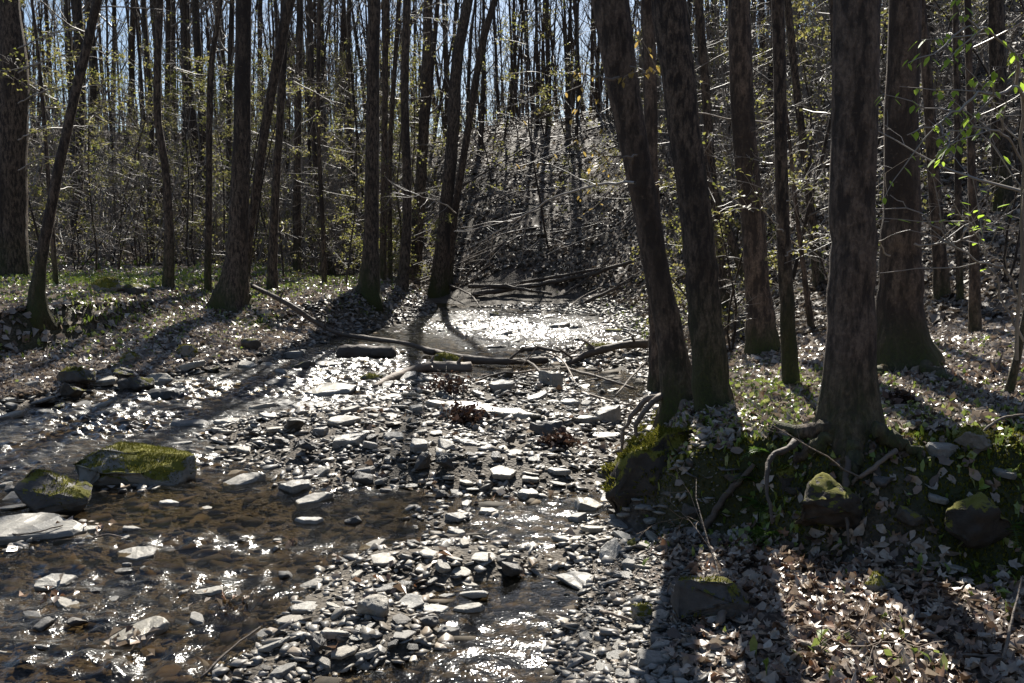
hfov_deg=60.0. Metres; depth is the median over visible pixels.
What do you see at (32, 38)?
sapling
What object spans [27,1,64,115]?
bare tree
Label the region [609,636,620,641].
stone
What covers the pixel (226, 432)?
stone
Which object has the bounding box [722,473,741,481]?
stone
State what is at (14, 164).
bare tree
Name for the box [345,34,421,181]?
sapling
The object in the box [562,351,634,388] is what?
driftwood branch
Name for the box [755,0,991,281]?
sapling
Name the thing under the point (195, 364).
stone
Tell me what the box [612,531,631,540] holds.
stone
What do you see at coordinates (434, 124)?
sapling
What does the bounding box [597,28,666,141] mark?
sapling
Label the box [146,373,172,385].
boulder
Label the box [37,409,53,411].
stone
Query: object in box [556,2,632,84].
bare tree
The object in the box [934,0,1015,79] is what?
sapling
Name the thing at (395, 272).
sapling
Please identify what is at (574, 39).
bare tree
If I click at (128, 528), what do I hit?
flat stone
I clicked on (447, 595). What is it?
stone
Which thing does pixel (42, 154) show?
sapling
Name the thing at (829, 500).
mossy rock
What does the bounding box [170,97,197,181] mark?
sapling
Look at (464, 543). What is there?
stone
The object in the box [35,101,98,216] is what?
sapling
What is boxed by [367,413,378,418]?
stone
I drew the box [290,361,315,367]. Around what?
stone
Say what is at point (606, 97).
bare tree
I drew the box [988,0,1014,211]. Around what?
bare tree
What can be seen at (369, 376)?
mossy rock
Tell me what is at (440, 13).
bare tree
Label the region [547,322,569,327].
flat stone
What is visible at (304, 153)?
sapling
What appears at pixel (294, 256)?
sapling
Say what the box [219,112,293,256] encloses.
sapling
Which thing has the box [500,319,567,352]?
driftwood branch
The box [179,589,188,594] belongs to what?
stone
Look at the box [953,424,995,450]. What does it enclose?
mossy rock
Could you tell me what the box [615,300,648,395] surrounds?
driftwood branch
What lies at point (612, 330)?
flat stone
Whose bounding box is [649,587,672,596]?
flat stone
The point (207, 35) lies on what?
bare tree
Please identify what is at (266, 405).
stone
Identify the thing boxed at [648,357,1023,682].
brown leaves
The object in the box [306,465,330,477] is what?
flat stone
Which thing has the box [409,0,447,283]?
bare tree
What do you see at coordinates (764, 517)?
ground plants
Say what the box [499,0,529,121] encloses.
bare tree
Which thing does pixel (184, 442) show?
stone
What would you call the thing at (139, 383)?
boulder
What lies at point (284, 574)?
stone
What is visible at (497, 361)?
log
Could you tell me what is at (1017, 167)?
sapling
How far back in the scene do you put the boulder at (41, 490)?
5.68 m
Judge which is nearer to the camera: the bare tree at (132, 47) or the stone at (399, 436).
the stone at (399, 436)
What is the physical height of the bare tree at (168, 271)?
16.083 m
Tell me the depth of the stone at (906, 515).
4.18 m
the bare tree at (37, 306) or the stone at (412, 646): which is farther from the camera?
the bare tree at (37, 306)
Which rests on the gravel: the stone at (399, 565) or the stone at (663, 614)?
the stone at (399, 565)
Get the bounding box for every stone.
[0,397,15,402]
[0,410,23,417]
[0,481,12,487]
[0,504,26,509]
[0,512,86,544]
[2,491,17,499]
[4,402,17,409]
[4,485,13,491]
[22,611,40,616]
[30,396,54,403]
[32,616,54,630]
[34,573,77,590]
[34,644,46,649]
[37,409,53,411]
[54,403,64,408]
[54,597,78,606]
[60,382,86,396]
[66,617,87,625]
[75,400,91,406]
[86,525,96,530]
[87,399,113,407]
[92,588,101,592]
[93,376,117,386]
[109,596,118,600]
[109,616,169,643]
[112,367,133,376]
[114,567,132,575]
[118,546,156,560]
[122,526,140,530]
[122,562,131,565]
[159,499,178,503]
[170,419,208,426]
[170,441,192,444]
[176,360,204,370]
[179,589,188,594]
[190,611,203,624]
[195,586,222,595]
[211,365,220,370]
[212,428,222,432]
[213,418,246,426]
[216,380,234,383]
[220,373,230,377]
[220,430,232,433]
[223,472,265,484]
[236,446,250,454]
[237,536,247,542]
[238,360,256,367]
[248,403,275,408]
[249,427,261,434]
[250,438,265,441]
[257,628,267,636]
[257,636,289,651]
[258,412,276,419]
[260,664,270,670]
[261,362,273,365]
[265,426,282,431]
[270,662,296,675]
[274,437,288,443]
[275,369,287,373]
[275,399,293,406]
[275,615,303,625]
[278,479,312,493]
[278,571,292,578]
[283,351,303,357]
[284,418,305,429]
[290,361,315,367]
[290,400,338,407]
[290,601,317,613]
[295,439,319,449]
[295,517,323,523]
[296,492,333,503]
[299,578,322,588]
[304,382,356,396]
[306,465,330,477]
[306,633,327,651]
[312,427,328,435]
[315,361,337,365]
[318,656,330,669]
[320,629,349,638]
[326,602,340,607]
[327,415,360,426]
[331,556,348,564]
[331,645,358,658]
[332,432,367,448]
[340,406,359,412]
[342,593,354,596]
[343,460,352,463]
[344,601,352,606]
[346,608,356,614]
[349,634,362,640]
[351,570,363,580]
[352,471,373,484]
[354,466,375,473]
[354,623,375,630]
[355,647,379,659]
[360,386,373,390]
[361,430,374,433]
[363,441,377,448]
[364,420,370,427]
[366,406,386,410]
[366,434,378,440]
[366,539,385,545]
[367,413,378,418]
[368,580,413,594]
[370,553,395,566]
[375,477,387,484]
[378,393,399,398]
[378,570,389,573]
[380,488,391,492]
[382,381,393,387]
[383,432,403,440]
[384,455,390,461]
[386,413,397,418]
[387,639,398,648]
[388,421,401,425]
[391,405,407,407]
[392,613,411,624]
[393,630,416,639]
[394,562,409,568]
[400,371,416,379]
[400,473,407,479]
[400,593,424,609]
[401,393,418,396]
[405,484,417,487]
[406,425,414,428]
[406,643,418,650]
[407,539,419,544]
[409,404,422,413]
[410,438,428,452]
[415,429,426,434]
[417,389,430,393]
[419,547,437,558]
[420,604,449,612]
[425,376,433,381]
[425,400,443,408]
[425,577,437,585]
[426,481,437,485]
[429,430,442,434]
[431,411,443,417]
[434,559,450,572]
[435,389,448,396]
[435,490,449,497]
[438,438,454,450]
[439,593,454,596]
[440,453,458,455]
[443,475,454,479]
[445,512,465,521]
[446,556,462,561]
[447,529,464,533]
[450,489,462,493]
[451,374,470,382]
[452,567,470,575]
[453,602,484,612]
[457,439,492,446]
[459,479,472,484]
[459,538,469,547]
[459,590,488,597]
[461,581,478,586]
[462,500,471,505]
[464,451,475,456]
[466,487,478,490]
[471,552,496,561]
[472,390,484,395]
[479,507,499,513]
[487,346,505,347]
[488,379,514,392]
[490,465,516,479]
[491,451,502,461]
[500,330,512,335]
[500,553,513,561]
[501,561,522,576]
[502,373,513,377]
[502,430,516,442]
[508,449,522,453]
[516,382,531,386]
[517,489,538,497]
[522,475,539,482]
[524,403,538,407]
[526,390,546,399]
[527,350,548,353]
[528,414,540,416]
[528,456,540,461]
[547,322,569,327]
[547,467,570,474]
[548,398,579,406]
[549,481,565,485]
[550,358,565,363]
[551,535,580,541]
[555,571,593,589]
[565,344,575,350]
[565,415,598,423]
[566,429,575,436]
[568,512,586,521]
[574,497,602,510]
[577,651,597,660]
[578,630,593,639]
[580,392,590,396]
[580,400,592,404]
[581,525,604,532]
[591,432,619,438]
[593,538,608,542]
[595,405,620,423]
[595,660,603,671]
[599,537,621,559]
[605,328,623,331]
[606,649,622,659]
[608,509,614,514]
[608,518,627,527]
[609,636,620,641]
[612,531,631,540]
[612,640,626,650]
[613,397,619,404]
[615,668,631,678]
[620,571,632,578]
[621,558,635,567]
[622,507,631,510]
[626,623,642,628]
[627,538,635,545]
[634,504,650,509]
[635,564,651,568]
[636,649,669,667]
[639,542,649,547]
[643,517,655,524]
[645,530,657,541]
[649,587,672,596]
[650,640,669,648]
[652,609,669,619]
[682,503,698,518]
[710,539,729,546]
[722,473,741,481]
[779,540,794,550]
[784,487,801,494]
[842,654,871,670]
[844,555,857,567]
[872,476,895,487]
[895,505,924,526]
[925,442,957,457]
[928,493,948,504]
[939,561,964,571]
[993,467,1016,479]
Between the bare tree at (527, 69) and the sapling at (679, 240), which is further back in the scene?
the bare tree at (527, 69)
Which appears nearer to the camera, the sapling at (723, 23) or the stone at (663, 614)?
the stone at (663, 614)
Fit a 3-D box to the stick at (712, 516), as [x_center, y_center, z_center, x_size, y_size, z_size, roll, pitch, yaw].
[1.177,0.849,4.845,0.284,0.387,0.052,1,6,8]
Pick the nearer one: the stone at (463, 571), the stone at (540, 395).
the stone at (463, 571)
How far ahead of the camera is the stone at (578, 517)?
5.47 m
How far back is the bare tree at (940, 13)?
24.25 m
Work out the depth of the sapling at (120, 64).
39.42 m
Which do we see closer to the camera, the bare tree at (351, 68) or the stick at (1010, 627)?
the stick at (1010, 627)
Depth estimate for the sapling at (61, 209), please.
32.84 m
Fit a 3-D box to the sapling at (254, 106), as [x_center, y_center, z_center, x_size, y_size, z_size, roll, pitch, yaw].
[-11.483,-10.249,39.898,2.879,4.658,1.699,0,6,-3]
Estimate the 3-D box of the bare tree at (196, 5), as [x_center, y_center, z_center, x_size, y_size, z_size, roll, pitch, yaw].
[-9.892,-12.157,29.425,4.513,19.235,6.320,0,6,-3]
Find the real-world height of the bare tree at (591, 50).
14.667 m
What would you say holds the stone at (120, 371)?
on the ground
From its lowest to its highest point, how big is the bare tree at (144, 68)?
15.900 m
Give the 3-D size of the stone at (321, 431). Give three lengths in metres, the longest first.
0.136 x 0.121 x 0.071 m
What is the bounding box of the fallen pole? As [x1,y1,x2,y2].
[250,283,435,353]
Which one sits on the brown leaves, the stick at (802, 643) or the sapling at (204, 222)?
the stick at (802, 643)
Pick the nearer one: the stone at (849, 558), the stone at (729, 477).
the stone at (849, 558)
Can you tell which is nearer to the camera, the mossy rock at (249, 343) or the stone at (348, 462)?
the stone at (348, 462)
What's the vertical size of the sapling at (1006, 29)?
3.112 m
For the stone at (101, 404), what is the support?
in the water
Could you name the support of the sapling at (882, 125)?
on the ground
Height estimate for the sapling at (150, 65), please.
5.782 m
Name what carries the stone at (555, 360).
in the water
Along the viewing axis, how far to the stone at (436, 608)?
4.13 m
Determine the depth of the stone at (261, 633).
3.88 m
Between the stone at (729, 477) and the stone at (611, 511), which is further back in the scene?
the stone at (611, 511)
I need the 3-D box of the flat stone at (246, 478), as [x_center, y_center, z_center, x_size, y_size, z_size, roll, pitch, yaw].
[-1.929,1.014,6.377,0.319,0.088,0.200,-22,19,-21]
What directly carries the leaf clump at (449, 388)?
on the gravel
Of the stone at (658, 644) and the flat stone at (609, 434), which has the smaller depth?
the stone at (658, 644)
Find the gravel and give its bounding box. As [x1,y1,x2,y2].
[0,284,756,682]
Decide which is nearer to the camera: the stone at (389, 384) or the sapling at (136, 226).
the stone at (389, 384)
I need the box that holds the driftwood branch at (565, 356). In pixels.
[561,328,600,358]
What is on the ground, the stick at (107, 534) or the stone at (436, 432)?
the stone at (436, 432)
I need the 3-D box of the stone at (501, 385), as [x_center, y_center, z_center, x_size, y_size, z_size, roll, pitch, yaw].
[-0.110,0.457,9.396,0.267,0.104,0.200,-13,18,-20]
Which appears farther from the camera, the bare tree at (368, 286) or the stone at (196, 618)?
the bare tree at (368, 286)
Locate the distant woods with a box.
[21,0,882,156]
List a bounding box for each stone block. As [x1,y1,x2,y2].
[414,451,430,470]
[435,455,453,469]
[538,370,562,386]
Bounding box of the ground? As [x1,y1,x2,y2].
[0,1,1023,682]
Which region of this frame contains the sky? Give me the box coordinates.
[22,0,882,136]
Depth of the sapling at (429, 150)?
31.46 m
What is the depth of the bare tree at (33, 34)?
55.33 m
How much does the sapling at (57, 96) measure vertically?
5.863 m
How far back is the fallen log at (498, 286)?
23.27 m
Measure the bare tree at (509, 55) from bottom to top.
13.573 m
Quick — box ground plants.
[0,169,1023,682]
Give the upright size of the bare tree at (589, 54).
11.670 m
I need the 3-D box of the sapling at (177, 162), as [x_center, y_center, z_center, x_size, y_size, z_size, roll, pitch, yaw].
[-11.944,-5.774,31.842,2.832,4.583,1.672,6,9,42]
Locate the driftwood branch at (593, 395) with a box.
[581,366,644,405]
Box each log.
[336,344,396,356]
[371,355,472,387]
[423,346,548,364]
[449,272,498,309]
[463,132,548,185]
[468,272,551,295]
[472,252,639,296]
[481,256,603,289]
[556,336,647,364]
[563,236,618,295]
[584,249,640,303]
[673,237,769,280]
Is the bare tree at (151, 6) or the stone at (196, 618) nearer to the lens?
the stone at (196, 618)
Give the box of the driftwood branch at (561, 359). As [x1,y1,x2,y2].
[532,339,576,384]
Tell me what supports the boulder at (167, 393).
in the water
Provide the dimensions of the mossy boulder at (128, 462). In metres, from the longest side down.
0.872 x 0.554 x 0.351 m
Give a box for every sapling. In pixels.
[20,0,46,268]
[26,42,98,225]
[28,19,93,223]
[28,78,97,179]
[28,89,85,251]
[28,139,64,248]
[28,140,156,270]
[28,150,82,259]
[28,182,86,229]
[28,182,87,256]
[28,189,69,237]
[29,71,157,257]
[29,76,86,194]
[29,89,90,219]
[30,62,67,181]
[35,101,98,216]
[42,46,129,271]
[64,91,193,265]
[67,134,218,266]
[71,161,192,268]
[83,116,146,259]
[85,127,140,227]
[87,97,123,212]
[87,109,176,266]
[92,115,145,225]
[97,58,146,179]
[122,123,174,260]
[123,116,217,249]
[126,126,176,223]
[129,165,194,249]
[138,108,179,208]
[139,30,263,267]
[140,201,220,261]
[142,47,251,271]
[146,134,203,259]
[154,88,190,185]
[157,118,196,227]
[163,64,194,152]
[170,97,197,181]
[171,38,299,276]
[173,191,249,262]
[175,75,314,270]
[183,124,254,254]
[183,183,285,259]
[190,68,334,275]
[191,178,266,244]
[195,47,257,154]
[199,93,270,239]
[202,59,306,276]
[213,134,287,186]
[214,107,338,258]
[215,61,266,153]
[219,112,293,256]
[223,85,276,143]
[250,90,345,248]
[250,124,290,225]
[251,35,302,175]
[252,92,286,188]
[252,202,292,262]
[261,64,306,165]
[263,179,356,275]
[265,161,326,229]
[265,170,353,264]
[278,214,328,264]
[280,88,401,283]
[282,25,345,159]
[287,96,399,268]
[290,43,365,175]
[302,203,363,271]
[303,112,364,274]
[304,27,362,144]
[314,71,345,150]
[321,139,364,189]
[332,54,365,155]
[333,82,365,229]
[333,187,418,271]
[335,35,473,215]
[335,47,379,160]
[339,40,366,125]
[339,82,465,270]
[341,100,418,254]
[343,174,396,259]
[343,194,453,274]
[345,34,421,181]
[354,210,435,280]
[358,72,414,132]
[361,47,441,192]
[362,123,441,194]
[379,42,419,165]
[379,74,487,253]
[379,160,437,258]
[394,128,443,179]
[398,88,444,205]
[411,128,471,192]
[430,90,464,132]
[437,28,510,148]
[437,46,524,182]
[470,14,616,249]
[486,0,582,136]
[521,19,593,139]
[559,145,619,198]
[574,7,631,110]
[575,3,694,90]
[580,21,608,111]
[595,50,665,216]
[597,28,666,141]
[598,131,827,351]
[620,144,774,294]
[629,157,816,287]
[632,25,642,103]
[643,208,809,336]
[658,0,792,199]
[659,40,728,177]
[669,83,831,256]
[691,0,726,125]
[697,19,727,81]
[703,130,921,302]
[704,83,792,219]
[706,0,727,87]
[724,0,828,136]
[725,0,831,186]
[750,4,802,64]
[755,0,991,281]
[758,46,886,151]
[761,0,810,47]
[786,4,882,105]
[789,0,888,114]
[820,0,988,154]
[827,0,1023,243]
[876,0,985,249]
[884,0,1022,99]
[919,0,1023,156]
[919,0,1023,183]
[921,53,1023,282]
[934,0,987,23]
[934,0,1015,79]
[963,0,1023,51]
[973,0,1022,33]
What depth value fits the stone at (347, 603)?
4.04 m
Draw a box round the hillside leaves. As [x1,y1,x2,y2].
[28,0,1023,351]
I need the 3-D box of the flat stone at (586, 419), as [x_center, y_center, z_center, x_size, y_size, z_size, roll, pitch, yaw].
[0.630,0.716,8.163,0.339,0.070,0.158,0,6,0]
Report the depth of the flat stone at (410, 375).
10.91 m
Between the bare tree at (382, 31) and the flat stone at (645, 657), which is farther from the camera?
the bare tree at (382, 31)
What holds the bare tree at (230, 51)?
on the ground
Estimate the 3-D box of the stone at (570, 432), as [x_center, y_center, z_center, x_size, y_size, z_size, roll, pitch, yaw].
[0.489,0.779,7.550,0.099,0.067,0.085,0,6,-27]
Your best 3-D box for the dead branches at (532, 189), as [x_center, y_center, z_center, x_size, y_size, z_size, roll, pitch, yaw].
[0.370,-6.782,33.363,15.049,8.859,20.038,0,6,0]
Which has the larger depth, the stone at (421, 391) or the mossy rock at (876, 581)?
the stone at (421, 391)
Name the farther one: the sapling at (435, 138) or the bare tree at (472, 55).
the bare tree at (472, 55)
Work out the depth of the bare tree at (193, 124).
31.97 m
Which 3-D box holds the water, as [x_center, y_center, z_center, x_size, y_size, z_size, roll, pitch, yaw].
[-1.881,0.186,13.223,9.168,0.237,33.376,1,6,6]
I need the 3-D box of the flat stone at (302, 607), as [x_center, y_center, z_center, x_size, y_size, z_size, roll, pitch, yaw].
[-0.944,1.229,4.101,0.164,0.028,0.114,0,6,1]
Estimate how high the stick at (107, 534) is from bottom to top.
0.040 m
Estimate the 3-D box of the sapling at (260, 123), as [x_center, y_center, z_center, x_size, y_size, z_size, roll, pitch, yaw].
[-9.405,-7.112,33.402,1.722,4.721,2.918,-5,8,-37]
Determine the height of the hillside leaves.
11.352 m
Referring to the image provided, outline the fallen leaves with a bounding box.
[0,96,1023,547]
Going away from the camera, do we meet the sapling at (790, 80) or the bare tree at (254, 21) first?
the sapling at (790, 80)
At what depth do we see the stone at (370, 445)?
6.82 m
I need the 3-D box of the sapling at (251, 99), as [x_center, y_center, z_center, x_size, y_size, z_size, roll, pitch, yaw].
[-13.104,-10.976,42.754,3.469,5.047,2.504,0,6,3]
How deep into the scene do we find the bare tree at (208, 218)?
16.10 m
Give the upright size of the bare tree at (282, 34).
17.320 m
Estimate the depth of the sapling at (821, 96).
17.15 m
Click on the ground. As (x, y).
(874, 515)
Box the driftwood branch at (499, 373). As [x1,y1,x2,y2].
[466,351,536,382]
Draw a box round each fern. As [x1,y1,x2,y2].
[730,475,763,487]
[737,446,781,462]
[737,496,768,523]
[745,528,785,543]
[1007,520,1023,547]
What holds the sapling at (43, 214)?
on the ground
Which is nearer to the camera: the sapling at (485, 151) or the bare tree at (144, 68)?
the sapling at (485, 151)
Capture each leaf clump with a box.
[405,365,483,395]
[439,395,497,424]
[534,424,587,449]
[882,386,919,404]
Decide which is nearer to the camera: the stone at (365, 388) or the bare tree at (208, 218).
the stone at (365, 388)
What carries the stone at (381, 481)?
on the gravel
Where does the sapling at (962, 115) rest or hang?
on the ground
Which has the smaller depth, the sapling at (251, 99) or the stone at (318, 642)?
the stone at (318, 642)
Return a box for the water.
[0,303,645,682]
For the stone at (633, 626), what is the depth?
3.79 m
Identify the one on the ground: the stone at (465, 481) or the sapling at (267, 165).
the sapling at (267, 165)
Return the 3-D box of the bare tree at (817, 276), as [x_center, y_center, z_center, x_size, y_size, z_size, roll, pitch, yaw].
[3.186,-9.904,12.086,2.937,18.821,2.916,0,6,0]
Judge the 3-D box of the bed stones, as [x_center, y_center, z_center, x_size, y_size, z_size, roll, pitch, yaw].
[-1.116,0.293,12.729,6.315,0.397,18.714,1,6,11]
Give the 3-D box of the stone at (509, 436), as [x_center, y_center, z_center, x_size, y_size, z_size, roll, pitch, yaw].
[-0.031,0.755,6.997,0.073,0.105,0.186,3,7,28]
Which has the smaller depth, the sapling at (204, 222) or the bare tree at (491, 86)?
the sapling at (204, 222)
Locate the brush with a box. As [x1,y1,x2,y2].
[27,0,1023,281]
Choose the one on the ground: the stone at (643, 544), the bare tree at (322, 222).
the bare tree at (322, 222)
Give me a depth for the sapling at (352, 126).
30.70 m
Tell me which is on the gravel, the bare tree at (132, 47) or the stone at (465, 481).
the stone at (465, 481)
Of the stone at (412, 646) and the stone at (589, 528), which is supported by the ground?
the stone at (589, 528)
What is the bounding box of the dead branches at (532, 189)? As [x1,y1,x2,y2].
[308,100,763,287]
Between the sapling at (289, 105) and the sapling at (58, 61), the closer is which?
the sapling at (58, 61)
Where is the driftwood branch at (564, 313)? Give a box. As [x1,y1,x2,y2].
[554,287,600,348]
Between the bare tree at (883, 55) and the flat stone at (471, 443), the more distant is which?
the bare tree at (883, 55)
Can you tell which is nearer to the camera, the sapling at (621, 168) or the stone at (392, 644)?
the stone at (392, 644)
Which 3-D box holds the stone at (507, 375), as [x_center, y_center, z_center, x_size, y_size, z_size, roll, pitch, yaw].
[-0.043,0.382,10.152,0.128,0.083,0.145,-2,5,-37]
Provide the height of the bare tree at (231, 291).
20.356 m
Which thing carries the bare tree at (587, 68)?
on the ground
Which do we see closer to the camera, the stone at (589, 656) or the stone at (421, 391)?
the stone at (589, 656)
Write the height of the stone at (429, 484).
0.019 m
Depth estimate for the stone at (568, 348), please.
12.98 m
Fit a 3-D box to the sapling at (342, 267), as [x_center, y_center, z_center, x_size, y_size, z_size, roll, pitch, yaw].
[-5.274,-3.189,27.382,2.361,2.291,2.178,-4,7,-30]
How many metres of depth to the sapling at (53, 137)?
33.74 m
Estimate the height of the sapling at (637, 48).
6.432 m
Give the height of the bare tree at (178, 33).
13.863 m
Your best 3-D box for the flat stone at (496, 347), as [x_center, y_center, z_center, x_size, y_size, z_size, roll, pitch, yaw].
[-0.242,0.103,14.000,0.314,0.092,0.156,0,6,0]
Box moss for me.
[631,394,1023,608]
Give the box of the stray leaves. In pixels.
[6,343,644,659]
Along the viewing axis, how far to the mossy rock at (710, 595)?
3.76 m
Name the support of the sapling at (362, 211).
on the ground
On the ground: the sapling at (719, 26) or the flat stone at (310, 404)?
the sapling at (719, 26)
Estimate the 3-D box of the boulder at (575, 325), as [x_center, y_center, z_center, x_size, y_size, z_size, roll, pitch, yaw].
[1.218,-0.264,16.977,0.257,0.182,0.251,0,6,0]
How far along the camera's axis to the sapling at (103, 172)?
29.34 m
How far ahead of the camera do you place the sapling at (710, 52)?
24.66 m
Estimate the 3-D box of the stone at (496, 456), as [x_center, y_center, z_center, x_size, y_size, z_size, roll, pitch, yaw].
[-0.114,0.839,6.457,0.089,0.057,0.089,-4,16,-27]
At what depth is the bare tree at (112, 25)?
41.77 m
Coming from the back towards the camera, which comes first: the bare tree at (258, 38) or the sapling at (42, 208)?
the bare tree at (258, 38)
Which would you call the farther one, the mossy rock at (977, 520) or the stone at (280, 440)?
the stone at (280, 440)
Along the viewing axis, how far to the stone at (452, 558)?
4.59 m
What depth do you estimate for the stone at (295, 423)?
7.54 m
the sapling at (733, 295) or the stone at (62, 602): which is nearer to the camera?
the stone at (62, 602)
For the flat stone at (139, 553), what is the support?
in the water
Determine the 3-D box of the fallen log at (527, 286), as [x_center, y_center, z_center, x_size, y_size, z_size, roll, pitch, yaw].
[1.194,-1.761,22.864,4.501,1.314,1.134,2,7,21]
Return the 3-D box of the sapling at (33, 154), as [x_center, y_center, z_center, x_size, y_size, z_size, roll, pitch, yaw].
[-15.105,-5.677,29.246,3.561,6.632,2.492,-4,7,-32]
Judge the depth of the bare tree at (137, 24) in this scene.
39.49 m
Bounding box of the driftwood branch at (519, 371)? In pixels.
[481,323,565,376]
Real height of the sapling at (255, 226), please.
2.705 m
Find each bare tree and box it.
[0,0,137,284]
[0,0,138,276]
[2,0,196,331]
[20,5,62,140]
[22,0,44,93]
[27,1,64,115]
[29,0,66,125]
[32,0,91,205]
[33,0,108,255]
[59,0,159,207]
[60,0,116,259]
[64,0,108,138]
[83,0,139,133]
[83,0,141,210]
[86,0,174,165]
[96,0,110,126]
[97,0,145,137]
[102,0,164,177]
[121,0,196,259]
[123,2,152,124]
[124,0,217,185]
[125,0,151,112]
[125,0,192,223]
[126,0,180,131]
[130,0,199,242]
[139,0,234,251]
[139,1,150,130]
[141,0,197,163]
[149,0,163,74]
[153,0,174,289]
[165,0,225,291]
[166,0,225,253]
[170,0,235,172]
[176,0,194,93]
[191,0,232,132]
[197,0,273,238]
[205,0,251,312]
[219,15,225,139]
[225,0,271,180]
[225,3,270,101]
[247,0,295,276]
[251,0,268,131]
[251,0,304,133]
[251,0,337,272]
[252,0,268,116]
[252,0,271,111]
[252,9,334,145]
[264,0,347,252]
[266,0,349,289]
[269,0,304,195]
[271,0,349,282]
[282,0,366,274]
[287,0,348,235]
[304,0,326,156]
[315,0,356,137]
[316,0,338,126]
[320,0,395,219]
[321,0,380,232]
[325,0,340,111]
[334,1,366,122]
[344,0,416,145]
[351,0,460,279]
[355,0,383,310]
[380,0,411,114]
[380,0,451,279]
[382,0,530,284]
[389,0,491,234]
[390,0,399,79]
[395,0,433,132]
[396,0,411,294]
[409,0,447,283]
[417,0,464,147]
[421,0,454,40]
[422,0,470,124]
[427,0,472,297]
[449,0,492,94]
[453,0,501,122]
[456,0,698,516]
[462,2,498,127]
[478,5,517,122]
[485,29,505,124]
[497,3,532,98]
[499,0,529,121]
[499,5,531,87]
[507,3,545,120]
[512,5,540,120]
[524,0,560,98]
[550,22,563,113]
[554,0,594,84]
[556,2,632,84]
[560,7,586,117]
[561,0,591,116]
[571,2,603,117]
[579,0,772,309]
[579,42,594,116]
[581,20,594,104]
[592,7,607,116]
[635,1,666,132]
[641,0,660,392]
[651,0,733,411]
[656,0,712,45]
[657,0,825,327]
[662,11,768,287]
[707,15,814,124]
[712,0,880,385]
[728,0,780,354]
[747,0,939,549]
[750,0,824,286]
[759,0,764,65]
[786,0,1019,383]
[810,0,1023,393]
[829,0,832,74]
[880,0,888,63]
[921,0,951,299]
[926,0,934,79]
[935,0,945,22]
[953,0,1023,301]
[964,0,1023,331]
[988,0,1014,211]
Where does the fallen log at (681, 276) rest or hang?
on the ground
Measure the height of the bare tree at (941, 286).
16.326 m
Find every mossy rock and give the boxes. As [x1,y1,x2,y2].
[120,351,141,362]
[175,343,198,357]
[241,338,261,349]
[359,372,382,378]
[434,351,462,361]
[586,342,611,349]
[629,601,652,622]
[670,573,749,618]
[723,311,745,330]
[794,472,862,529]
[863,569,891,593]
[945,492,1016,547]
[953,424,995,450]
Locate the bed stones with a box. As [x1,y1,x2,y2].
[52,305,646,682]
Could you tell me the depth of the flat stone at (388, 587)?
4.28 m
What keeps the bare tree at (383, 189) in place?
on the ground
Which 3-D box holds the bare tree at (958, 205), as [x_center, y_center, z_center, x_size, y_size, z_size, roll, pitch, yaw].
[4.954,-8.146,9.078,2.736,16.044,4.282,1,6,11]
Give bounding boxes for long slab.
[440,401,537,418]
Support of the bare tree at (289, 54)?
on the ground
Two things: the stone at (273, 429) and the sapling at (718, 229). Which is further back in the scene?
the sapling at (718, 229)
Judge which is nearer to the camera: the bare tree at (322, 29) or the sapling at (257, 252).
the sapling at (257, 252)
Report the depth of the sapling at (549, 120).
34.26 m
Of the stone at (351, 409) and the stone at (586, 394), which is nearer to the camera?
the stone at (351, 409)
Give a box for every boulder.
[13,468,92,512]
[21,380,41,385]
[56,365,96,383]
[73,441,196,485]
[90,276,120,291]
[117,283,144,294]
[117,378,129,389]
[127,376,154,389]
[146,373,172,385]
[147,387,184,399]
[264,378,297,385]
[344,516,361,523]
[356,594,388,616]
[419,616,439,628]
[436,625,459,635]
[489,311,500,315]
[529,420,563,435]
[569,323,581,328]
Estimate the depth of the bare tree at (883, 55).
21.75 m
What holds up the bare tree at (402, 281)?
on the ground
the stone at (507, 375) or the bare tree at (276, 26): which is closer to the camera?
the stone at (507, 375)
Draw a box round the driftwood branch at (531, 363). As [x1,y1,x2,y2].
[485,351,548,380]
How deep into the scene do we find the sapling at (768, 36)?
28.07 m
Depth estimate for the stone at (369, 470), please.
6.41 m
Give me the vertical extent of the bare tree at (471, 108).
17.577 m
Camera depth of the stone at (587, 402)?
8.91 m
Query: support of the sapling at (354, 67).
on the ground
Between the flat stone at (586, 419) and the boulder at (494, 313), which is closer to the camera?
the flat stone at (586, 419)
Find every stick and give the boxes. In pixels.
[12,525,62,535]
[93,534,126,538]
[200,626,260,677]
[599,610,633,622]
[637,457,747,626]
[700,463,754,530]
[715,390,898,485]
[784,565,874,657]
[797,601,942,682]
[928,653,998,657]
[983,414,1023,430]
[1002,576,1022,661]
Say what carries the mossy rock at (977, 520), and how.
on the ground
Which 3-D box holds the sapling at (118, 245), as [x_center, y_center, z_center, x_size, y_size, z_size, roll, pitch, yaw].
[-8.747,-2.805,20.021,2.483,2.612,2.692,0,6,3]
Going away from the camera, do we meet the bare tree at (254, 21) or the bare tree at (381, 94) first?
the bare tree at (381, 94)
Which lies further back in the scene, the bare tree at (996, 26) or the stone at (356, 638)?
the bare tree at (996, 26)
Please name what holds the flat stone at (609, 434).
on the ground
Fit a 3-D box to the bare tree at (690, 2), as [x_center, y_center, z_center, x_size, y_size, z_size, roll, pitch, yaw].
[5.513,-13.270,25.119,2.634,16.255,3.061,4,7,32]
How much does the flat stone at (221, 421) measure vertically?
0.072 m
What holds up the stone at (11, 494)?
in the water
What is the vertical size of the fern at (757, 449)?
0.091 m

